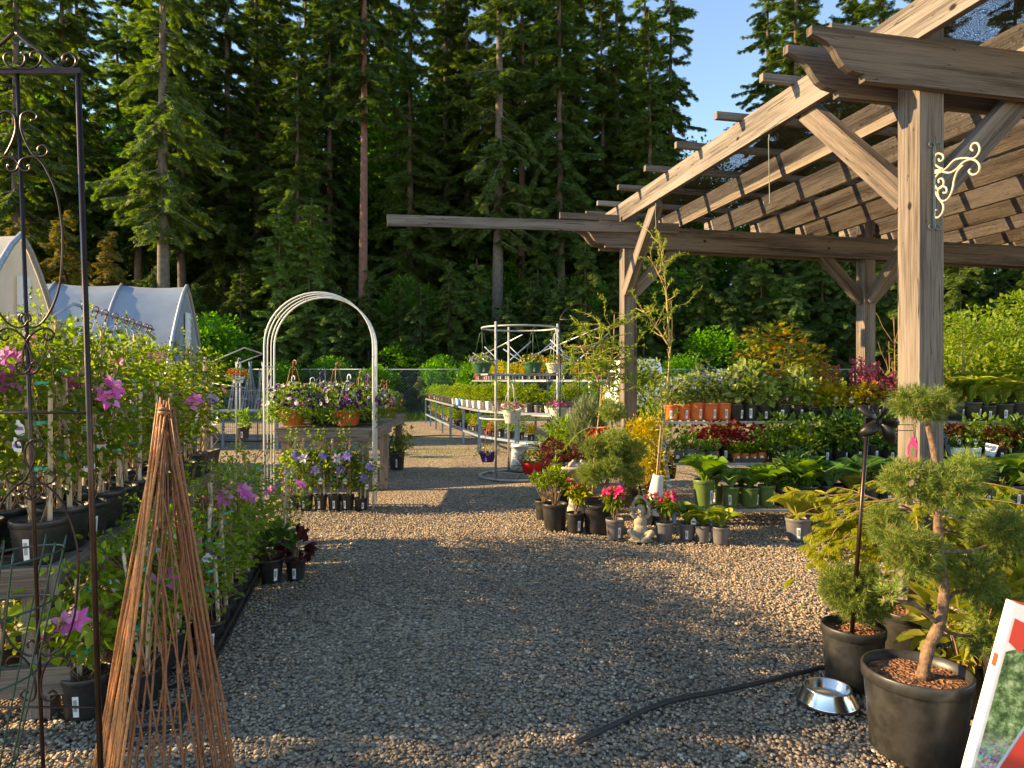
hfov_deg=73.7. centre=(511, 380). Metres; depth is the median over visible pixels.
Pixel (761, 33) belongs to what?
conifer tree
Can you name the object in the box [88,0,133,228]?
conifer tree
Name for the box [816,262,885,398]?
conifer tree
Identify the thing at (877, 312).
broadleaf tree
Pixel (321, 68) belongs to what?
conifer tree
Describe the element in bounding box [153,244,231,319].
broadleaf tree
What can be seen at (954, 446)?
lettered pot
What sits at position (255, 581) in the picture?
pot tray
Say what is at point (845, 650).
dwarf pine
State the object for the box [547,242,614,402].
conifer tree
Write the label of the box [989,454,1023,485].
potted plant
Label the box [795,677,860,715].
dog bowl
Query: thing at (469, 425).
potted plant
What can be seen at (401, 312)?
conifer tree
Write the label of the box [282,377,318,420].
hanging basket
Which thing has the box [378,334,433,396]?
broadleaf tree
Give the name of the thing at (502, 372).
potted plant
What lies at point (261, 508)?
potted clematis
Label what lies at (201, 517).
potted clematis
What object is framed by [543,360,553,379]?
potted plant
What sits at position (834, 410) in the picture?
potted plant
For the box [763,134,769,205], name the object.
wire hook
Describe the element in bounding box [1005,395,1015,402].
potted hosta
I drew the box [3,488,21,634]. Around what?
potted clematis
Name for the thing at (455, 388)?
potted plant
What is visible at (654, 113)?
conifer tree
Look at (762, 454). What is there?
potted plant
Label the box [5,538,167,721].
potted clematis
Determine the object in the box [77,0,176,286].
conifer tree
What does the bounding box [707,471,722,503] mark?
potted hosta
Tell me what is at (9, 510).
potted clematis
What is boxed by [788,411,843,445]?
potted plant
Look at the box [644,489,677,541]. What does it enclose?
potted azalea
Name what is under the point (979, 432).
potted plant
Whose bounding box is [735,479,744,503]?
potted hosta
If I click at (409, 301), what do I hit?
broadleaf tree
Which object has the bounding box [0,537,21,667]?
potted clematis
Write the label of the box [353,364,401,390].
broadleaf tree
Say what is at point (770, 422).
potted plant
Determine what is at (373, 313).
conifer tree
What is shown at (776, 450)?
potted plant
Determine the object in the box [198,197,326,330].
broadleaf tree
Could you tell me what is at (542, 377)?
potted plant
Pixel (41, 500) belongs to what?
potted clematis
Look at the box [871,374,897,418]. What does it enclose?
potted plant
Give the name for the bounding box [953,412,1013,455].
potted plant
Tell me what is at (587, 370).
potted plant
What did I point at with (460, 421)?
potted plant
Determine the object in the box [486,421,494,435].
potted plant
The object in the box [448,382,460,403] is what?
potted plant
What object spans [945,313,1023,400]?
broadleaf tree
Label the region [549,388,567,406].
potted plant
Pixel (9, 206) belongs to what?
conifer tree
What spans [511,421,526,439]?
potted plant
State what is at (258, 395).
cone support
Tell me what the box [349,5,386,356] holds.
conifer tree
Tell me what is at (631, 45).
conifer tree
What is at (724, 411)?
potted plant
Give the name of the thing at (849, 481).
potted hosta
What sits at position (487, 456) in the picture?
hanging basket
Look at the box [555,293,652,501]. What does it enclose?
willow shrub
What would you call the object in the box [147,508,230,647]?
potted clematis
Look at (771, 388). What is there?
potted plant
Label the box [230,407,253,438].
potted plant
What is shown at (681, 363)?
broadleaf tree
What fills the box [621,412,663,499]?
potted plant
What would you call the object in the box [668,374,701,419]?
potted plant
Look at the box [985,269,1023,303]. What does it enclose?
conifer tree
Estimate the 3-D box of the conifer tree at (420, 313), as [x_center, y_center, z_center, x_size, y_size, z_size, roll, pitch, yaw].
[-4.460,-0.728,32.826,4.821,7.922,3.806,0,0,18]
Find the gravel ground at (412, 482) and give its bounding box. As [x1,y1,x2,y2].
[0,416,1023,767]
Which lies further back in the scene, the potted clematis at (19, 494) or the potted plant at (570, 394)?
the potted plant at (570, 394)
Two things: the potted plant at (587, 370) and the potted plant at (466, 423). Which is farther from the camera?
the potted plant at (466, 423)
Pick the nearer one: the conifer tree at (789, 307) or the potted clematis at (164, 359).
the potted clematis at (164, 359)
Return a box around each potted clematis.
[0,286,77,505]
[0,319,62,553]
[0,323,98,565]
[0,333,46,546]
[0,336,42,493]
[0,364,20,498]
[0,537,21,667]
[1,313,117,550]
[2,288,85,501]
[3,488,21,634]
[5,369,55,487]
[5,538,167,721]
[19,342,138,538]
[32,351,111,498]
[62,338,124,486]
[64,300,152,528]
[65,507,149,660]
[71,324,134,483]
[71,503,207,682]
[82,521,210,705]
[83,317,156,519]
[85,521,164,615]
[94,348,153,474]
[97,310,157,463]
[101,492,210,682]
[106,338,172,511]
[110,385,148,472]
[117,482,223,665]
[121,340,177,503]
[122,366,164,470]
[126,359,188,496]
[137,337,183,460]
[142,346,201,492]
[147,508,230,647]
[150,342,205,485]
[161,326,224,477]
[162,377,212,480]
[164,501,233,635]
[166,470,238,596]
[171,458,246,584]
[175,352,231,472]
[179,504,255,647]
[184,345,232,469]
[185,455,253,579]
[187,479,253,632]
[194,457,274,608]
[194,482,256,570]
[195,463,274,620]
[205,469,278,599]
[207,456,262,517]
[214,447,286,578]
[214,476,280,587]
[225,436,297,548]
[230,477,283,571]
[263,463,319,560]
[272,425,312,508]
[282,428,329,509]
[299,424,341,509]
[313,429,358,509]
[326,426,373,509]
[337,442,383,509]
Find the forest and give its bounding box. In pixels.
[235,269,1001,358]
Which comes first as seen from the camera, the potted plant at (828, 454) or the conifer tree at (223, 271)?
the potted plant at (828, 454)
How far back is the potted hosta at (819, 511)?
6.82 m
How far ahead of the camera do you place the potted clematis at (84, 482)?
4.56 m
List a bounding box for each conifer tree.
[0,0,47,82]
[0,0,63,271]
[0,0,85,262]
[0,0,129,285]
[3,218,54,281]
[7,0,58,186]
[23,0,130,231]
[38,210,95,285]
[66,86,145,286]
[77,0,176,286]
[85,0,249,287]
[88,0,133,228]
[89,231,138,286]
[94,0,187,287]
[115,0,249,286]
[133,265,156,287]
[146,0,285,331]
[146,28,217,287]
[172,0,230,318]
[190,283,213,407]
[198,0,294,315]
[216,263,270,412]
[223,214,314,413]
[231,255,289,395]
[237,0,336,307]
[237,18,351,383]
[239,10,282,329]
[253,200,350,382]
[270,0,331,269]
[280,0,373,346]
[292,1,379,322]
[306,286,364,382]
[310,0,416,371]
[312,0,372,170]
[321,254,381,360]
[335,0,439,370]
[338,269,402,383]
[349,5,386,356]
[352,0,468,329]
[367,280,415,410]
[387,283,445,413]
[395,0,522,364]
[399,0,490,287]
[407,259,476,413]
[416,2,449,352]
[426,0,488,282]
[436,277,491,379]
[437,0,556,350]
[458,264,498,411]
[474,0,564,338]
[475,10,519,169]
[483,293,540,413]
[485,0,588,308]
[510,280,548,402]
[511,2,563,186]
[514,0,608,339]
[516,242,559,372]
[524,276,590,406]
[525,0,612,315]
[541,0,644,343]
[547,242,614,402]
[563,3,607,184]
[565,0,654,284]
[588,269,641,358]
[592,43,629,131]
[596,10,702,354]
[610,28,655,221]
[611,258,675,364]
[614,0,679,169]
[617,0,734,315]
[645,268,705,400]
[666,255,733,403]
[704,276,769,405]
[719,0,855,320]
[720,261,774,365]
[721,0,788,297]
[733,258,799,405]
[746,3,845,320]
[752,272,827,405]
[770,23,883,370]
[794,260,876,405]
[811,0,876,271]
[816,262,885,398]
[836,1,873,284]
[838,0,899,323]
[849,263,897,401]
[872,0,970,264]
[944,143,996,355]
[944,242,993,368]
[947,0,1023,319]
[967,268,1021,335]
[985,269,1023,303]
[996,269,1023,342]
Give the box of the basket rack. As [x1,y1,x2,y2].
[211,347,262,455]
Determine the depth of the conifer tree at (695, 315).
32.70 m
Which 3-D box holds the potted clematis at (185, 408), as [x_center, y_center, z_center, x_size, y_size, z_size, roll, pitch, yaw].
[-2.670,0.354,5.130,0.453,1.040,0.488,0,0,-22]
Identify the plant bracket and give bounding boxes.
[928,141,980,229]
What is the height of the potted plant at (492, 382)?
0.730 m
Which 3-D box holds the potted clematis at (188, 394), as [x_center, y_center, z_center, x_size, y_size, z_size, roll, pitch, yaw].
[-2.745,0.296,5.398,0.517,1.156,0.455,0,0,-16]
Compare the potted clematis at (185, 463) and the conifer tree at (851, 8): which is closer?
the potted clematis at (185, 463)
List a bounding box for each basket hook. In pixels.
[91,306,99,331]
[101,309,108,326]
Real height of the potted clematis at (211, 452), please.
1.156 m
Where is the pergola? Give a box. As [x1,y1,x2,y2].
[387,0,1023,645]
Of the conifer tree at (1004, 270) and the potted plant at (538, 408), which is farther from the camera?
the conifer tree at (1004, 270)
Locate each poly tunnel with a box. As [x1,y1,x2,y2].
[0,231,64,481]
[46,281,209,447]
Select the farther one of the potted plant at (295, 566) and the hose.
the potted plant at (295, 566)
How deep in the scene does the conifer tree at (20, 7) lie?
52.04 m
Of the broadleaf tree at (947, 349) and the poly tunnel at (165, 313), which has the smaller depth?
the poly tunnel at (165, 313)
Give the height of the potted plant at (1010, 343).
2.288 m
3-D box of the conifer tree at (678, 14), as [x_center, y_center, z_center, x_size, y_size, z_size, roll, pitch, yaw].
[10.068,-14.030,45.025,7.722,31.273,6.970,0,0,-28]
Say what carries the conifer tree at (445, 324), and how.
on the forest ground
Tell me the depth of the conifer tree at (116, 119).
48.87 m
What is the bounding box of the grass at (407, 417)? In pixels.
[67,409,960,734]
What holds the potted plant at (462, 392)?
on the metal bench at (462, 429)
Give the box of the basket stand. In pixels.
[479,321,558,481]
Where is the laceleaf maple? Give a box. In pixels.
[771,481,1023,651]
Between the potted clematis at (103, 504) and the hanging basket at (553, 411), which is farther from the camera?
the hanging basket at (553, 411)
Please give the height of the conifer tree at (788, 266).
23.660 m
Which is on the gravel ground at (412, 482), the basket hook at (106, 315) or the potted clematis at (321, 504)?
the potted clematis at (321, 504)
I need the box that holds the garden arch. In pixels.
[263,292,376,508]
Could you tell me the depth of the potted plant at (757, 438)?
8.22 m
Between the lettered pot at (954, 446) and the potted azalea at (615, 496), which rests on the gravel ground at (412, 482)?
the potted azalea at (615, 496)
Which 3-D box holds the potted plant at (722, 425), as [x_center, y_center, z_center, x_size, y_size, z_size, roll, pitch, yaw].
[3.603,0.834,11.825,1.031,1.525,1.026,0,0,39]
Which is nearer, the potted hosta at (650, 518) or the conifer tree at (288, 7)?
the potted hosta at (650, 518)
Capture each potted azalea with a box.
[527,469,557,519]
[534,454,575,530]
[564,478,592,532]
[598,485,628,539]
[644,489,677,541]
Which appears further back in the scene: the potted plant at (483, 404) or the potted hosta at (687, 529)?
the potted plant at (483, 404)
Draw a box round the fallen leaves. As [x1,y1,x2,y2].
[277,493,808,765]
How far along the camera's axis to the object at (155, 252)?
45.13 m
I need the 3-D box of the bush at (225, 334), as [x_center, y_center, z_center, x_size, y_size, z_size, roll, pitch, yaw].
[-13.113,-0.771,30.468,4.344,4.750,3.819,0,0,31]
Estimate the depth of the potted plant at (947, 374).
10.75 m
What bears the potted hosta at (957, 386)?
on the tiered shelf at (785, 509)
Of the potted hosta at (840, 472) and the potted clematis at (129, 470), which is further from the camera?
the potted hosta at (840, 472)
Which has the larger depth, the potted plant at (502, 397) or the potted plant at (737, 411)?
the potted plant at (502, 397)
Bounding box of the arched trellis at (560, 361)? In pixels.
[559,303,598,482]
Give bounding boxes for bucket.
[511,443,528,471]
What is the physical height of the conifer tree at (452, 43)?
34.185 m
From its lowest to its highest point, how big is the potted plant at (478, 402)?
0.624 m
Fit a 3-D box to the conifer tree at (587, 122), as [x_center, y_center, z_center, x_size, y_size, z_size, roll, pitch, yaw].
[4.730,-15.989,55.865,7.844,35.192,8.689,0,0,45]
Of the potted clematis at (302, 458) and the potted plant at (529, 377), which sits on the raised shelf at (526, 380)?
the potted plant at (529, 377)
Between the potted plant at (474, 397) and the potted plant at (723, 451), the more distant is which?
the potted plant at (474, 397)
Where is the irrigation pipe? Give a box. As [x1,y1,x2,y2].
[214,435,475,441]
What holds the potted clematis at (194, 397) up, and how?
on the timber bench at (53, 675)
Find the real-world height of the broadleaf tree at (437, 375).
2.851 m
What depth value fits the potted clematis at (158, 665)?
3.36 m
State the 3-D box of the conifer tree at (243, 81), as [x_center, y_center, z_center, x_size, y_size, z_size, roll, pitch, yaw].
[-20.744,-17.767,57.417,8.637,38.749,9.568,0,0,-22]
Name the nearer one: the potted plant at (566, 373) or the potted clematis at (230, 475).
the potted clematis at (230, 475)
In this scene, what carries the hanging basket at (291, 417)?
on the timber table at (361, 434)
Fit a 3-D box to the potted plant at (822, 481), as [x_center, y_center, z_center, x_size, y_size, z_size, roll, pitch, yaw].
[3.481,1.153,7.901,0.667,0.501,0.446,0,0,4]
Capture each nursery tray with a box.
[668,456,683,462]
[728,456,763,462]
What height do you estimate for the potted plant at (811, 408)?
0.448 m
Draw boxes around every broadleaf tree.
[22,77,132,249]
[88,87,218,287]
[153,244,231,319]
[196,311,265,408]
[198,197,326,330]
[198,323,244,408]
[240,164,357,289]
[252,113,325,178]
[254,359,306,405]
[266,287,329,345]
[306,355,358,384]
[334,185,436,333]
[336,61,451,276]
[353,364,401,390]
[371,274,442,353]
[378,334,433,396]
[393,214,510,332]
[416,353,462,404]
[420,83,531,185]
[448,355,494,412]
[466,260,548,353]
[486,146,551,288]
[507,188,583,306]
[553,275,618,345]
[569,354,606,408]
[640,267,717,360]
[661,353,704,403]
[679,134,746,291]
[679,197,769,319]
[679,325,762,376]
[743,278,810,360]
[811,272,892,361]
[885,326,994,378]
[944,304,1023,426]
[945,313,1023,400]
[982,289,1023,350]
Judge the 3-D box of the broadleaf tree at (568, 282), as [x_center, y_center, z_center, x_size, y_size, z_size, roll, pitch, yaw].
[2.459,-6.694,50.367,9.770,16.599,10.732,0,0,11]
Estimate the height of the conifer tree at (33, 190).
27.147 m
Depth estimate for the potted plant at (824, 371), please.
8.72 m
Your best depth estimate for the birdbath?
8.20 m
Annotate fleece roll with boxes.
[649,474,663,515]
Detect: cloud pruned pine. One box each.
[573,398,648,533]
[861,380,1023,767]
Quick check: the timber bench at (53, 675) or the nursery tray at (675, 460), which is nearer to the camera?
the timber bench at (53, 675)
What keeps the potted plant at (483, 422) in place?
on the metal bench at (462, 429)
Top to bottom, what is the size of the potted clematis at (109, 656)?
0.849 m
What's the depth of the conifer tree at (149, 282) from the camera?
32.94 m
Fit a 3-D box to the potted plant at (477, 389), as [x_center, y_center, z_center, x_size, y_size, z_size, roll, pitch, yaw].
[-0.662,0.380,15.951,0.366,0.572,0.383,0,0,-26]
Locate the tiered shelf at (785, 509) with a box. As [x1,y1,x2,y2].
[649,419,1018,524]
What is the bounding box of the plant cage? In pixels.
[0,534,66,767]
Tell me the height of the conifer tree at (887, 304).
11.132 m
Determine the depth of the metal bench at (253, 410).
15.71 m
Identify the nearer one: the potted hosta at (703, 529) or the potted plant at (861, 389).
the potted hosta at (703, 529)
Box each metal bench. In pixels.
[210,409,278,450]
[425,398,470,437]
[450,404,514,448]
[479,410,550,449]
[516,413,569,452]
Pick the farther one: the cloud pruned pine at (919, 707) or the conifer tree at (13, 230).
the conifer tree at (13, 230)
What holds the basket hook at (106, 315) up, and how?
hanging from the hanging rail
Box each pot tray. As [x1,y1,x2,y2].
[102,635,223,734]
[182,587,249,651]
[247,555,267,596]
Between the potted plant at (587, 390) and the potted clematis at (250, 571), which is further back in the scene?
the potted plant at (587, 390)
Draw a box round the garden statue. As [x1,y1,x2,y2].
[627,496,654,542]
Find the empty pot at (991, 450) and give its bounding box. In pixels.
[985,443,999,456]
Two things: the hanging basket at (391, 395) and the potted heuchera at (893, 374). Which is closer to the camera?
the potted heuchera at (893, 374)
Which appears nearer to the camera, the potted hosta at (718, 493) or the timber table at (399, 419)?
the potted hosta at (718, 493)
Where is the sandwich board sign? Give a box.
[961,599,1023,767]
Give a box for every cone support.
[228,362,244,409]
[241,362,258,409]
[254,362,266,409]
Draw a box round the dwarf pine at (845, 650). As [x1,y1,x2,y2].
[814,558,899,694]
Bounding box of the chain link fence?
[213,368,853,414]
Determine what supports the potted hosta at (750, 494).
on the tiered shelf at (785, 509)
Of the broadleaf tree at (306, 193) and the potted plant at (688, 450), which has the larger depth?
the broadleaf tree at (306, 193)
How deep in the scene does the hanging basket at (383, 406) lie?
9.19 m
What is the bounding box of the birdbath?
[553,460,596,511]
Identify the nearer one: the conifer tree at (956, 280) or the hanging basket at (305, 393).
the hanging basket at (305, 393)
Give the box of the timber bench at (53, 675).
[0,468,221,720]
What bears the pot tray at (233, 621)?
on the gravel ground at (412, 482)
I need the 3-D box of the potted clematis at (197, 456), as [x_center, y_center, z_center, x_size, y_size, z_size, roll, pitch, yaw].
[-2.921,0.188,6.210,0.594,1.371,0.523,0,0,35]
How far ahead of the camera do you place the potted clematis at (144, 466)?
5.59 m
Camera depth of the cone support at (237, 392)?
15.97 m
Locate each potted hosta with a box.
[634,494,652,524]
[673,501,707,540]
[679,454,730,507]
[681,504,719,542]
[704,505,743,544]
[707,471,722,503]
[713,468,750,506]
[731,468,775,507]
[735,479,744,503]
[746,464,789,506]
[764,463,792,487]
[767,486,827,541]
[782,456,835,490]
[807,495,825,533]
[809,497,845,540]
[819,459,866,497]
[832,466,878,503]
[833,457,854,501]
[834,454,895,500]
[875,470,896,500]
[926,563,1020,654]
[944,378,977,419]
[944,454,981,507]
[947,375,997,419]
[949,370,1010,404]
[957,393,964,401]
[976,385,1008,420]
[979,461,1023,507]
[982,380,1023,419]
[986,453,1023,507]
[990,375,1023,418]
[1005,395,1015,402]
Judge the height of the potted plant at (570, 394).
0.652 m
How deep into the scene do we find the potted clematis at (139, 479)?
4.61 m
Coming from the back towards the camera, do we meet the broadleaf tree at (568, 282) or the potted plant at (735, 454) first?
the broadleaf tree at (568, 282)
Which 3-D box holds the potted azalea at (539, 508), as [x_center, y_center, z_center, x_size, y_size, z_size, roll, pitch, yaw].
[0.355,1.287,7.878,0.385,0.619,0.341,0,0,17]
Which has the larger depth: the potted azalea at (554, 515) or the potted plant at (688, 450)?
the potted plant at (688, 450)
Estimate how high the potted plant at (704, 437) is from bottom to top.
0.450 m
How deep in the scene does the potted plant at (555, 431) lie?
9.43 m
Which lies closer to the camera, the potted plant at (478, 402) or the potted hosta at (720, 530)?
the potted hosta at (720, 530)
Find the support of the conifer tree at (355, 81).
on the forest ground
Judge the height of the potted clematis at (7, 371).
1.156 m
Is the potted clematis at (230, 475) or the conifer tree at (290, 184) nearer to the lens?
the potted clematis at (230, 475)
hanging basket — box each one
[225,358,249,382]
[254,360,323,425]
[254,375,315,421]
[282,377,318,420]
[288,371,351,423]
[308,374,381,425]
[315,362,360,421]
[332,371,386,417]
[337,374,396,423]
[379,380,406,416]
[380,380,399,412]
[469,328,497,372]
[473,423,499,461]
[493,379,525,423]
[516,449,543,474]
[517,327,546,372]
[542,378,571,420]
[543,329,566,372]
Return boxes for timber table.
[275,421,393,506]
[323,414,405,477]
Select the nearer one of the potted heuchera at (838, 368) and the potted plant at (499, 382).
the potted heuchera at (838, 368)
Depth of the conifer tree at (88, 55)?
47.87 m
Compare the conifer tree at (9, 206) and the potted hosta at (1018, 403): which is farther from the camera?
the conifer tree at (9, 206)
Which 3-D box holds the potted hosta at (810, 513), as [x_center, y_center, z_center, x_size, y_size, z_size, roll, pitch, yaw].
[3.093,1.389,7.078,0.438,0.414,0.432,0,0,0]
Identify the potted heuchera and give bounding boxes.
[818,361,849,404]
[846,358,882,404]
[850,356,893,416]
[869,367,896,401]
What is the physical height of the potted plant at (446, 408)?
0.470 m
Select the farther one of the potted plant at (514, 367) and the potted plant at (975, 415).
the potted plant at (514, 367)
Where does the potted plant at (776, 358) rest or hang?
on the tiered shelf at (785, 509)
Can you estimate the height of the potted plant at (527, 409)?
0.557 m
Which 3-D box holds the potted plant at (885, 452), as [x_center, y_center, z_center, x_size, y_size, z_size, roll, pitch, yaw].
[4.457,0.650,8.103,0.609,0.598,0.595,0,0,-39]
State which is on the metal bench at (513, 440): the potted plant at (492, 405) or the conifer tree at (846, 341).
the potted plant at (492, 405)
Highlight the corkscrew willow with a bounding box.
[610,222,702,523]
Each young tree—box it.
[875,343,897,395]
[877,314,897,442]
[945,328,980,400]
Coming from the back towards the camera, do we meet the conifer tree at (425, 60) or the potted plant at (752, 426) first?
the conifer tree at (425, 60)
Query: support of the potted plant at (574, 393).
on the metal bench at (518, 435)
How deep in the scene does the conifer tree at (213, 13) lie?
57.89 m
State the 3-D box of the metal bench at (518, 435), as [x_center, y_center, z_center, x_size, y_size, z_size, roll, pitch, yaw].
[0.990,1.130,14.230,1.585,0.940,0.917,0,0,27]
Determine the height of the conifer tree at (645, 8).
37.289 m
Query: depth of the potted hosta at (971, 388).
8.40 m
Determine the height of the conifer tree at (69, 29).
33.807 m
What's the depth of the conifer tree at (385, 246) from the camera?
46.15 m
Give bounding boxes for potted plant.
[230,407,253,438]
[245,517,303,583]
[272,523,318,580]
[379,423,414,468]
[440,384,447,401]
[444,407,448,420]
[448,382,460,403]
[448,407,456,423]
[448,410,459,424]
[450,385,459,404]
[451,383,462,404]
[452,412,461,425]
[455,408,464,426]
[456,385,464,405]
[459,384,468,405]
[460,386,471,406]
[460,413,470,428]
[462,384,471,406]
[464,414,474,429]
[465,387,473,406]
[466,386,475,407]
[467,385,476,407]
[469,417,476,430]
[470,386,480,407]
[470,413,483,431]
[472,383,484,408]
[472,391,482,408]
[476,385,487,408]
[477,419,489,434]
[478,386,491,409]
[480,382,494,409]
[485,378,498,400]
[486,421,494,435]
[487,389,499,410]
[489,381,503,403]
[492,384,507,410]
[492,417,505,436]
[497,360,503,379]
[497,387,507,409]
[499,363,505,379]
[500,361,507,379]
[501,421,514,438]
[502,380,518,408]
[503,363,516,379]
[510,381,524,408]
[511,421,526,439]
[512,361,522,379]
[513,387,528,412]
[517,365,526,379]
[519,386,534,412]
[521,383,540,403]
[523,360,532,379]
[523,382,540,411]
[524,422,537,440]
[530,388,546,412]
[531,436,586,503]
[534,411,587,460]
[535,450,569,500]
[536,421,568,463]
[538,362,547,379]
[538,391,551,412]
[539,390,554,412]
[540,418,578,477]
[542,422,552,439]
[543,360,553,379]
[548,380,566,406]
[548,413,599,491]
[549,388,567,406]
[561,364,568,379]
[561,382,577,413]
[565,382,580,403]
[567,392,608,476]
[570,385,588,407]
[571,366,581,379]
[577,386,591,402]
[582,364,591,379]
[582,426,617,462]
[609,356,670,462]
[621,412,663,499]
[622,409,675,501]
[640,401,695,478]
[655,376,691,419]
[662,375,692,404]
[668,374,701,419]
[670,437,687,457]
[680,430,700,457]
[683,369,714,419]
[683,422,728,454]
[686,362,720,418]
[691,438,709,453]
[693,396,742,455]
[696,370,728,419]
[699,418,750,459]
[704,437,721,455]
[708,369,744,419]
[721,366,757,419]
[721,422,766,452]
[725,441,747,457]
[728,319,833,418]
[730,356,768,419]
[734,442,755,457]
[742,429,779,459]
[744,443,762,457]
[746,411,814,444]
[746,423,796,461]
[751,440,769,460]
[754,375,782,419]
[760,459,805,505]
[765,377,805,419]
[770,419,818,458]
[771,448,823,488]
[777,419,836,455]
[779,363,819,419]
[784,352,845,405]
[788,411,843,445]
[799,384,834,419]
[799,479,836,485]
[801,376,853,426]
[805,423,850,460]
[811,408,868,442]
[812,383,846,419]
[814,412,863,460]
[824,383,864,413]
[828,407,883,457]
[841,385,876,415]
[849,424,897,456]
[862,411,897,457]
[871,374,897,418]
[892,570,1016,715]
[896,354,976,438]
[944,341,1023,481]
[944,419,991,453]
[944,421,966,458]
[944,471,1023,545]
[948,521,1023,678]
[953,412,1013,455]
[968,336,1023,483]
[981,423,1018,456]
[987,419,1023,453]
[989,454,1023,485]
[994,412,1023,453]
[1010,428,1023,444]
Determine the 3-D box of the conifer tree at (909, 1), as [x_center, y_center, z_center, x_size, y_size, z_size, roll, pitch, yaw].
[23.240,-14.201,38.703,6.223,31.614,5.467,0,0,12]
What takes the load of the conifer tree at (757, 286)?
on the forest ground
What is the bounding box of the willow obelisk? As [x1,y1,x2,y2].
[91,397,234,767]
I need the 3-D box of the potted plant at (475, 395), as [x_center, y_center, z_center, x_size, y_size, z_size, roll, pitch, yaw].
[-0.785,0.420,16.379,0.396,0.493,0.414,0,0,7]
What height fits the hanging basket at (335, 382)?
0.862 m
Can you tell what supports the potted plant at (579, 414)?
on the gravel ground at (412, 482)
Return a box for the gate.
[214,390,275,439]
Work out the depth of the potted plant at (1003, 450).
8.03 m
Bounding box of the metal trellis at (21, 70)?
[0,31,103,767]
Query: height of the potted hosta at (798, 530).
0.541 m
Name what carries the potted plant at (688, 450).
in the nursery tray at (675, 460)
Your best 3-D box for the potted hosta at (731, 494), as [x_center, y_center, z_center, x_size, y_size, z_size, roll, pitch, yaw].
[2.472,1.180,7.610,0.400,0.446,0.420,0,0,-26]
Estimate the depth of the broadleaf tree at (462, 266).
43.52 m
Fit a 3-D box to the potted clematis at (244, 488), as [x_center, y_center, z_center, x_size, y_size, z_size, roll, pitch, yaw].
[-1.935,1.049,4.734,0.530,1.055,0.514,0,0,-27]
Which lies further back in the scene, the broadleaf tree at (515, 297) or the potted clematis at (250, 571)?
the broadleaf tree at (515, 297)
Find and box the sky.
[0,0,1023,273]
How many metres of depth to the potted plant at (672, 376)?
8.75 m
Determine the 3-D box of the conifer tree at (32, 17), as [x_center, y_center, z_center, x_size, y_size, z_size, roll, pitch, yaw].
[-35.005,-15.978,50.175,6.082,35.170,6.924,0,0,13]
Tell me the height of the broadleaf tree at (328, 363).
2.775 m
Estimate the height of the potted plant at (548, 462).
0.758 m
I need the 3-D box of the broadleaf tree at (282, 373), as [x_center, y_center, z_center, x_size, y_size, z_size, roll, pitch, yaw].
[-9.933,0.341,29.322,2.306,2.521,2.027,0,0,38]
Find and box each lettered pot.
[947,436,968,455]
[964,437,984,456]
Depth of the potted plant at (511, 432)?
14.78 m
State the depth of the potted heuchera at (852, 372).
8.82 m
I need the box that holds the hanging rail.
[47,302,154,345]
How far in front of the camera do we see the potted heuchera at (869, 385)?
8.49 m
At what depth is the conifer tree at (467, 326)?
35.82 m
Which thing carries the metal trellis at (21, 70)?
on the gravel ground at (412, 482)
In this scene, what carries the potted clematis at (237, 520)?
in the pot tray at (255, 581)
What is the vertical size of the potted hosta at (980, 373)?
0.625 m
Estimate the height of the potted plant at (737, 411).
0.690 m
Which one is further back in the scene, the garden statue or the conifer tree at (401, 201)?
the conifer tree at (401, 201)
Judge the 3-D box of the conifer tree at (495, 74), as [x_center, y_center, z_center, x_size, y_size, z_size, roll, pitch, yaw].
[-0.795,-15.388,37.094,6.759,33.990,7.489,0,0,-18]
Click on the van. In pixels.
(607, 394)
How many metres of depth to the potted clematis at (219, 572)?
4.27 m
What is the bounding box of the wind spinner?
[850,395,899,633]
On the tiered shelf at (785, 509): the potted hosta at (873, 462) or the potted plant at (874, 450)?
the potted hosta at (873, 462)
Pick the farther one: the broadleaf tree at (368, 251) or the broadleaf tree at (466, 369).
the broadleaf tree at (368, 251)
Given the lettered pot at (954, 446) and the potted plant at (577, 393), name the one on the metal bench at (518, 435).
the potted plant at (577, 393)
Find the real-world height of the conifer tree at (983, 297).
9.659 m
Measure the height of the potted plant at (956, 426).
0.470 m
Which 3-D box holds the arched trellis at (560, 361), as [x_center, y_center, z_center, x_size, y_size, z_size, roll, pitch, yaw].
[1.043,0.199,10.600,0.622,2.802,0.019,0,0,0]
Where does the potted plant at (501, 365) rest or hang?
on the raised shelf at (526, 380)
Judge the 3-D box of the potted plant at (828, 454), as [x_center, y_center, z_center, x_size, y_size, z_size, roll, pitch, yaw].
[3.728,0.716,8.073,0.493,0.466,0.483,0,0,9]
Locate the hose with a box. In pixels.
[574,665,824,745]
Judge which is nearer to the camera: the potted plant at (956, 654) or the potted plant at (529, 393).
the potted plant at (956, 654)
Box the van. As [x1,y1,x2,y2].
[602,359,663,410]
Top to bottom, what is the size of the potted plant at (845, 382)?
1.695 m
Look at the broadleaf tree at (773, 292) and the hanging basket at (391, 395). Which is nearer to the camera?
the hanging basket at (391, 395)
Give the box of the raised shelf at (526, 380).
[472,328,608,433]
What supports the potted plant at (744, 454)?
in the nursery tray at (747, 460)
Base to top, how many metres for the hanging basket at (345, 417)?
0.681 m

